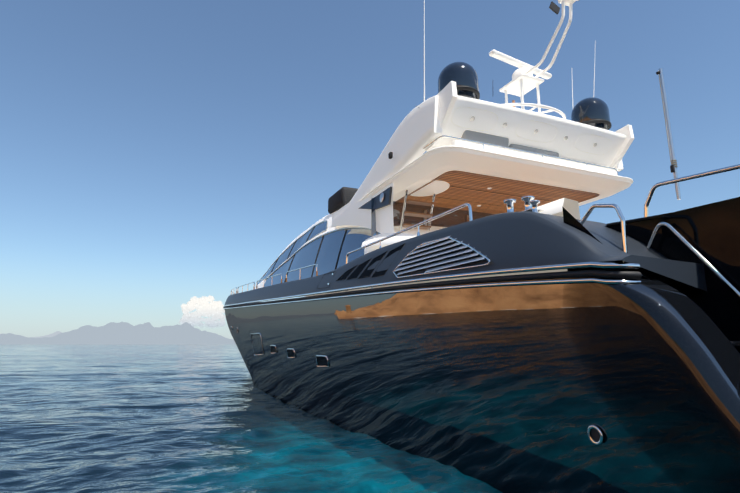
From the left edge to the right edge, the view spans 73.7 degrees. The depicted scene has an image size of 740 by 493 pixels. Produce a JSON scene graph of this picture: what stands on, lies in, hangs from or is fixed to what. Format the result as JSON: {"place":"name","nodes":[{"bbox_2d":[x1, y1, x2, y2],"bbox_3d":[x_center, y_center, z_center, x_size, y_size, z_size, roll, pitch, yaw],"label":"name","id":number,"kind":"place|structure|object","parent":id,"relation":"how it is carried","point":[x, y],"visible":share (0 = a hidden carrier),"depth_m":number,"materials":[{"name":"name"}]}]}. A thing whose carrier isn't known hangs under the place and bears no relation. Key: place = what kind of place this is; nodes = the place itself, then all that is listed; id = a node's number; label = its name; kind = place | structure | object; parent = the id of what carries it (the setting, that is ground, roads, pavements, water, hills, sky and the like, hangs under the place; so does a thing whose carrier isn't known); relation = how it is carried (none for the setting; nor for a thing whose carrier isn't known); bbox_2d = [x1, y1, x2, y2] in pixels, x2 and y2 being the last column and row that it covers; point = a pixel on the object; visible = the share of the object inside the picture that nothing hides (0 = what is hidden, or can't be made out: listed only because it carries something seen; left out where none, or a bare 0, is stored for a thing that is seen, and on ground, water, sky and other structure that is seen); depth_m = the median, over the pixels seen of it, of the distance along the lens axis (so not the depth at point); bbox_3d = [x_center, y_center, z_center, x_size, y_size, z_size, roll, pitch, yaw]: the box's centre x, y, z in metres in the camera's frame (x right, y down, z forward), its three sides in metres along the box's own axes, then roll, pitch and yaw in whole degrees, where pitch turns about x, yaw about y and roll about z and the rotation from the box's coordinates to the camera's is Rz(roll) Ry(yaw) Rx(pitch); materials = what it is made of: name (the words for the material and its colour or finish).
{"place":"outdoors","nodes":[
{"label":"outdoors","id":0,"kind":"place"},
{"bbox_2d":[0,322,235,343],"bbox_3d":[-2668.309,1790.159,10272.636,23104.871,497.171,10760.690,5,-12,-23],"label":"mountains","id":1,"kind":"structure","parent":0,"point":[128,333],"depth_m":10177.66,"materials":[{"name":"grey stone"}]},
{"bbox_2d":[180,295,225,327],"bbox_3d":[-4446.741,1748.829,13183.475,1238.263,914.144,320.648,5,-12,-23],"label":"cloud","id":2,"kind":"structure","parent":0,"point":[204,307],"depth_m":13119.32,"materials":[{"name":"white"}]},
{"bbox_2d":[0,344,501,492],"bbox_3d":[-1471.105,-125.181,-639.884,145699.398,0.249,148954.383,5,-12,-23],"label":"sea water","id":3,"kind":"structure","parent":0,"point":[143,418],"depth_m":9.51,"materials":[{"name":"blue liquid"}]},
{"bbox_2d":[223,0,739,492],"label":"yacht","id":4,"kind":"object","parent":3,"relation":"on","point":[485,302],"visible":1,"depth_m":6.11,"materials":[{"name":"black metal"}]},
{"bbox_2d":[0,0,739,339],"label":"sky","id":5,"kind":"structure","parent":0,"point":[156,156],"materials":[{"name":"blue"}]}
]}

